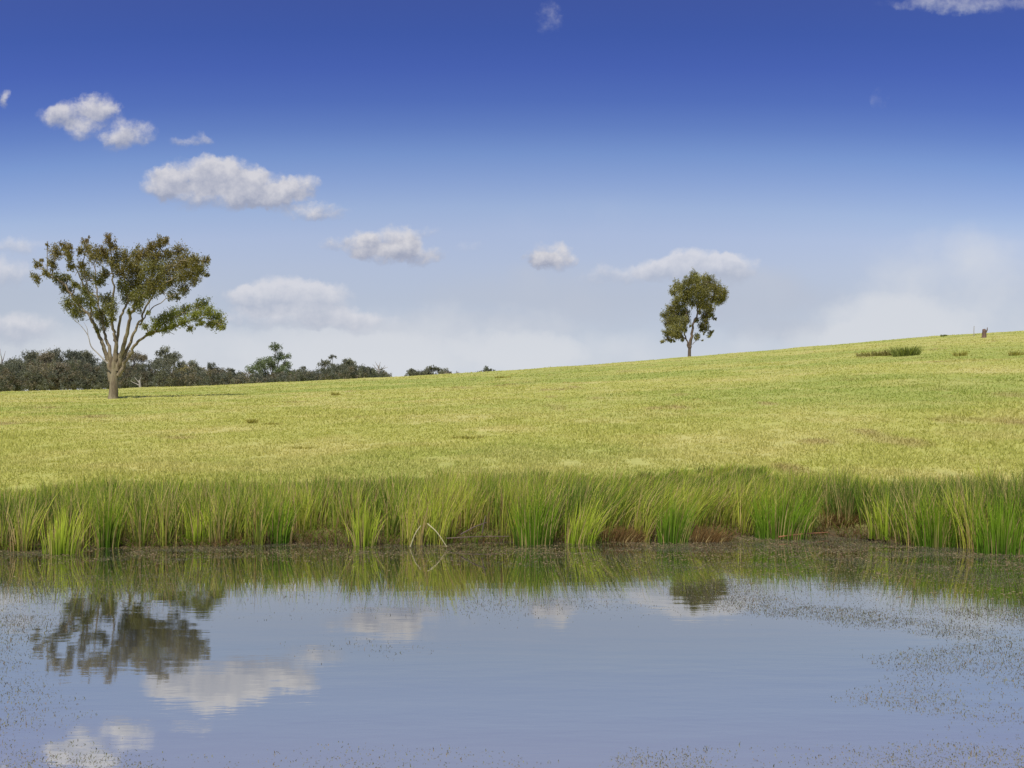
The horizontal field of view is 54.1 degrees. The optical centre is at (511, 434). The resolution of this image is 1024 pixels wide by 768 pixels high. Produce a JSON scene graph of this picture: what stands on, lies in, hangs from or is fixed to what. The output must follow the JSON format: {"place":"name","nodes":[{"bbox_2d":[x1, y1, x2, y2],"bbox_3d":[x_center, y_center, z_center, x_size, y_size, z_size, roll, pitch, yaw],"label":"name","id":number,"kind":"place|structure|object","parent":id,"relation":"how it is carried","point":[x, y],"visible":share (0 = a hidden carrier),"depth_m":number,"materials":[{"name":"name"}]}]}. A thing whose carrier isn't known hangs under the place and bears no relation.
{"place":"outdoors","nodes":[
{"label":"outdoors","id":0,"kind":"place"},
{"bbox_2d":[0,535,1023,767],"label":"water","id":1,"kind":"structure","parent":0,"point":[220,676],"depth_m":8.89,"materials":[{"name":"blue liquid"}]},
{"bbox_2d":[37,502,108,554],"bbox_3d":[-7.298,1.544,16.757,1.232,1.073,0.713,0,0,0],"label":"rush clump","id":2,"kind":"object","parent":1,"relation":"in","point":[57,545],"visible":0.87,"depth_m":16.71,"materials":[{"name":"green plant"}]},
{"bbox_2d":[181,496,224,545],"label":"rush clump","id":3,"kind":"object","parent":1,"relation":"in","point":[197,531],"visible":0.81,"depth_m":18.00,"materials":[{"name":"green plant"}]},
{"bbox_2d":[427,523,446,546],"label":"broken reed","id":4,"kind":"object","parent":1,"relation":"on","point":[437,533],"visible":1,"depth_m":17.58,"materials":[{"name":"beige plant"}]},
{"bbox_2d":[0,535,1023,612],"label":"floating scraps","id":5,"kind":"object","parent":1,"relation":"on","point":[462,544],"visible":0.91,"depth_m":16.71,"materials":[{"name":"brown plant"}]},
{"bbox_2d":[0,535,1023,767],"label":"pond weed","id":6,"kind":"object","parent":1,"relation":"on","point":[879,619],"visible":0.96,"depth_m":12.41,"materials":[{"name":"green plant"}]},
{"bbox_2d":[0,330,1023,550],"bbox_3d":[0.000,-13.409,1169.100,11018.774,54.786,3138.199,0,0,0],"label":"ground","id":7,"kind":"structure","parent":0,"point":[637,461],"depth_m":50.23,"materials":[{"name":"green plant"}]},
{"bbox_2d":[1,358,27,390],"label":"background tree","id":8,"kind":"object","parent":7,"relation":"on","point":[14,361],"visible":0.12,"depth_m":254.40,"materials":[{"name":"green plant"}]},
{"bbox_2d":[20,350,40,390],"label":"background tree","id":9,"kind":"object","parent":7,"relation":"on","point":[33,354],"visible":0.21,"depth_m":260.56,"materials":[{"name":"green plant"}]},
{"bbox_2d":[23,349,61,388],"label":"background tree","id":10,"kind":"object","parent":7,"relation":"on","point":[46,357],"visible":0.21,"depth_m":251.00,"materials":[{"name":"green plant"}]},
{"bbox_2d":[45,345,63,361],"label":"background tree","id":11,"kind":"object","parent":7,"relation":"on","point":[58,355],"visible":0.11,"depth_m":261.99,"materials":[{"name":"green plant"}]},
{"bbox_2d":[45,360,77,389],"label":"background tree","id":12,"kind":"object","parent":7,"relation":"on","point":[59,365],"visible":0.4,"depth_m":244.59,"materials":[{"name":"green plant"}]},
{"bbox_2d":[62,349,86,365],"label":"background tree","id":13,"kind":"object","parent":7,"relation":"on","point":[69,355],"visible":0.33,"depth_m":261.15,"materials":[{"name":"green plant"}]},
{"bbox_2d":[80,349,97,364],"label":"background tree","id":14,"kind":"object","parent":7,"relation":"on","point":[85,353],"visible":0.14,"depth_m":267.41,"materials":[{"name":"green plant"}]},
{"bbox_2d":[82,356,104,389],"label":"background tree","id":15,"kind":"object","parent":7,"relation":"on","point":[90,360],"visible":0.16,"depth_m":250.86,"materials":[{"name":"green plant"}]},
{"bbox_2d":[84,488,133,547],"bbox_3d":[-7.042,1.495,17.634,0.928,1.170,0.590,0,0,0],"label":"rush clump","id":16,"kind":"object","parent":7,"relation":"on","point":[108,537],"visible":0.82,"depth_m":17.60,"materials":[{"name":"green plant"}]},
{"bbox_2d":[30,232,227,398],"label":"gum tree","id":17,"kind":"object","parent":7,"relation":"on","point":[138,297],"visible":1,"depth_m":85.42,"materials":[{"name":"green plant"}]},
{"bbox_2d":[126,350,147,378],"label":"background tree","id":18,"kind":"object","parent":7,"relation":"on","point":[134,357],"visible":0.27,"depth_m":261.31,"materials":[{"name":"green plant"}]},
{"bbox_2d":[137,371,170,386],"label":"background tree","id":19,"kind":"object","parent":7,"relation":"on","point":[144,375],"visible":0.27,"depth_m":245.20,"materials":[{"name":"green plant"}]},
{"bbox_2d":[146,345,187,370],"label":"background tree","id":20,"kind":"object","parent":7,"relation":"on","point":[172,358],"visible":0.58,"depth_m":263.18,"materials":[{"name":"green plant"}]},
{"bbox_2d":[170,365,197,385],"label":"background tree","id":21,"kind":"object","parent":7,"relation":"on","point":[179,370],"visible":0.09,"depth_m":246.74,"materials":[{"name":"green plant"}]},
{"bbox_2d":[186,359,202,372],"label":"background tree","id":22,"kind":"object","parent":7,"relation":"on","point":[191,362],"visible":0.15,"depth_m":261.34,"materials":[{"name":"green plant"}]},
{"bbox_2d":[0,355,391,391],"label":"undergrowth","id":23,"kind":"object","parent":7,"relation":"on","point":[82,374],"visible":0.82,"depth_m":239.80,"materials":[{"name":"green plant"}]},
{"bbox_2d":[206,362,225,372],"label":"background tree","id":24,"kind":"object","parent":7,"relation":"on","point":[210,365],"visible":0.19,"depth_m":261.51,"materials":[{"name":"green plant"}]},
{"bbox_2d":[225,368,235,378],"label":"background tree","id":25,"kind":"object","parent":7,"relation":"on","point":[232,369],"visible":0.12,"depth_m":261.99,"materials":[{"name":"green plant"}]},
{"bbox_2d":[243,417,260,423],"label":"grass tussock","id":26,"kind":"object","parent":7,"relation":"on","point":[250,421],"depth_m":42.42,"materials":[{"name":"green plant"}]},
{"bbox_2d":[244,342,295,379],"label":"background tree","id":27,"kind":"object","parent":7,"relation":"on","point":[272,365],"visible":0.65,"depth_m":250.91,"materials":[{"name":"green plant"}]},
{"bbox_2d":[252,490,307,543],"bbox_3d":[-4.264,1.481,18.435,1.012,1.126,0.753,0,0,-26],"label":"rush clump","id":28,"kind":"object","parent":7,"relation":"on","point":[275,531],"visible":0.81,"depth_m":18.32,"materials":[{"name":"green plant"}]},
{"bbox_2d":[292,366,307,376],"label":"background tree","id":29,"kind":"object","parent":7,"relation":"on","point":[302,368],"visible":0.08,"depth_m":261.96,"materials":[{"name":"green plant"}]},
{"bbox_2d":[291,445,314,448],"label":"grass tussock","id":30,"kind":"object","parent":7,"relation":"on","point":[301,447],"depth_m":30.57,"materials":[{"name":"green plant"}]},
{"bbox_2d":[317,354,349,377],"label":"background tree","id":31,"kind":"object","parent":7,"relation":"on","point":[326,362],"visible":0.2,"depth_m":256.86,"materials":[{"name":"green plant"}]},
{"bbox_2d":[341,357,356,369],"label":"background tree","id":32,"kind":"object","parent":7,"relation":"on","point":[345,361],"visible":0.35,"depth_m":261.48,"materials":[{"name":"green plant"}]},
{"bbox_2d":[344,497,395,545],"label":"rush clump","id":33,"kind":"object","parent":7,"relation":"on","point":[364,537],"visible":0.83,"depth_m":17.91,"materials":[{"name":"green plant"}]},
{"bbox_2d":[404,368,432,375],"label":"background tree","id":34,"kind":"object","parent":7,"relation":"on","point":[411,372],"visible":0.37,"depth_m":297.73,"materials":[{"name":"green plant"}]},
{"bbox_2d":[400,492,447,540],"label":"rush clump","id":35,"kind":"object","parent":7,"relation":"on","point":[424,516],"visible":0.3,"depth_m":18.42,"materials":[{"name":"green plant"}]},
{"bbox_2d":[420,364,447,374],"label":"background tree","id":36,"kind":"object","parent":7,"relation":"on","point":[427,370],"visible":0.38,"depth_m":299.99,"materials":[{"name":"green plant"}]},
{"bbox_2d":[451,434,483,438],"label":"grass tussock","id":37,"kind":"object","parent":7,"relation":"on","point":[467,437],"depth_m":33.04,"materials":[{"name":"green plant"}]},
{"bbox_2d":[475,366,494,371],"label":"background tree","id":38,"kind":"object","parent":7,"relation":"on","point":[486,368],"visible":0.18,"depth_m":299.26,"materials":[{"name":"green plant"}]},
{"bbox_2d":[0,483,1023,550],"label":"reed litter","id":39,"kind":"object","parent":7,"relation":"on","point":[332,534],"visible":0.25,"depth_m":18.46,"materials":[{"name":"brown plant"}]},
{"bbox_2d":[461,522,486,534],"bbox_3d":[-0.686,1.694,17.991,0.478,0.236,0.042,0,0,0],"label":"fallen stick","id":40,"kind":"object","parent":39,"relation":"on","point":[471,528],"visible":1,"depth_m":17.98,"materials":[{"name":"brown wood"}]},
{"bbox_2d":[446,536,508,538],"bbox_3d":[-0.618,1.859,18.040,1.133,0.047,0.034,0,0,-5],"label":"fallen stick","id":41,"kind":"object","parent":39,"relation":"on","point":[477,536],"visible":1,"depth_m":18.02,"materials":[{"name":"brown wood"}]},
{"bbox_2d":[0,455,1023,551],"bbox_3d":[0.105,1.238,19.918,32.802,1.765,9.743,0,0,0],"label":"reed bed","id":42,"kind":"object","parent":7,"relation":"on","point":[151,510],"visible":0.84,"depth_m":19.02,"materials":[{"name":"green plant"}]},
{"bbox_2d":[503,483,565,545],"bbox_3d":[0.492,1.448,18.211,1.488,1.265,1.024,0,0,-20],"label":"rush clump","id":43,"kind":"object","parent":7,"relation":"on","point":[533,532],"visible":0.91,"depth_m":18.08,"materials":[{"name":"green plant"}]},
{"bbox_2d":[563,492,612,544],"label":"rush clump","id":44,"kind":"object","parent":7,"relation":"on","point":[582,534],"visible":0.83,"depth_m":18.23,"materials":[{"name":"green plant"}]},
{"bbox_2d":[600,524,646,542],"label":"dead tussock","id":45,"kind":"object","parent":7,"relation":"on","point":[628,538],"visible":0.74,"depth_m":18.63,"materials":[{"name":"brown plant"}]},
{"bbox_2d":[652,490,702,543],"bbox_3d":[3.089,1.507,18.526,1.000,1.147,0.843,0,0,-28],"label":"rush clump","id":46,"kind":"object","parent":7,"relation":"on","point":[672,533],"visible":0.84,"depth_m":18.43,"materials":[{"name":"green plant"}]},
{"bbox_2d":[660,268,729,356],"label":"ridge tree","id":47,"kind":"object","parent":7,"relation":"on","point":[671,317],"visible":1,"depth_m":296.79,"materials":[{"name":"green plant"}]},
{"bbox_2d":[687,525,737,541],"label":"dead tussock","id":48,"kind":"object","parent":7,"relation":"on","point":[716,536],"visible":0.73,"depth_m":18.65,"materials":[{"name":"brown plant"}]},
{"bbox_2d":[742,474,826,539],"bbox_3d":[5.243,1.406,19.286,1.697,1.347,1.188,0,0,18],"label":"rush clump","id":49,"kind":"object","parent":7,"relation":"on","point":[782,526],"visible":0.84,"depth_m":19.14,"materials":[{"name":"green plant"}]},
{"bbox_2d":[778,532,828,537],"bbox_3d":[5.595,1.922,19.193,1.437,0.045,0.036,0,0,-34],"label":"fallen stick","id":50,"kind":"object","parent":7,"relation":"on","point":[802,534],"visible":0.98,"depth_m":19.15,"materials":[{"name":"brown wood"}]},
{"bbox_2d":[820,508,861,527],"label":"dead tussock","id":51,"kind":"object","parent":7,"relation":"on","point":[842,518],"visible":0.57,"depth_m":19.86,"materials":[{"name":"brown plant"}]},
{"bbox_2d":[855,349,889,356],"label":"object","id":52,"kind":"object","parent":7,"relation":"on","point":[873,353],"visible":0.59,"depth_m":105.20,"materials":[{"name":"green plant"}]},
{"bbox_2d":[861,487,915,539],"bbox_3d":[7.131,1.401,18.764,1.033,1.118,0.843,0,0,40],"label":"rush clump","id":53,"kind":"object","parent":7,"relation":"on","point":[883,527],"visible":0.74,"depth_m":18.69,"materials":[{"name":"green plant"}]},
{"bbox_2d":[880,347,909,355],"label":"grass clump","id":54,"kind":"object","parent":7,"relation":"on","point":[885,353],"visible":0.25,"depth_m":104.03,"materials":[{"name":"green plant"}]},
{"bbox_2d":[888,344,925,356],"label":"grass clump","id":55,"kind":"object","parent":7,"relation":"on","point":[901,351],"visible":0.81,"depth_m":98.89,"materials":[{"name":"green plant"}]},
{"bbox_2d":[898,482,974,547],"bbox_3d":[7.637,1.437,17.891,1.761,1.286,1.046,0,0,12],"label":"rush clump","id":56,"kind":"object","parent":7,"relation":"on","point":[938,531],"visible":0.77,"depth_m":17.78,"materials":[{"name":"green plant"}]},
{"bbox_2d":[950,349,968,355],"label":"grass tussock","id":57,"kind":"object","parent":7,"relation":"on","point":[963,353],"depth_m":90.48,"materials":[{"name":"green plant"}]},
{"bbox_2d":[981,327,987,337],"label":"tree stump","id":58,"kind":"object","parent":7,"relation":"on","point":[984,332],"visible":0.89,"depth_m":189.86,"materials":[{"name":"grey wood"}]},
{"bbox_2d":[963,476,1023,554],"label":"rush clump","id":59,"kind":"object","parent":7,"relation":"on","point":[1002,537],"visible":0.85,"depth_m":16.75,"materials":[{"name":"green plant"}]},
{"bbox_2d":[1007,350,1023,355],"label":"grass tussock","id":60,"kind":"object","parent":7,"relation":"on","point":[1014,353],"depth_m":84.93,"materials":[{"name":"green plant"}]},
{"bbox_2d":[0,0,1023,390],"label":"sky","id":61,"kind":"structure","parent":0,"point":[461,186],"materials":[{"name":"blue"}]}
]}

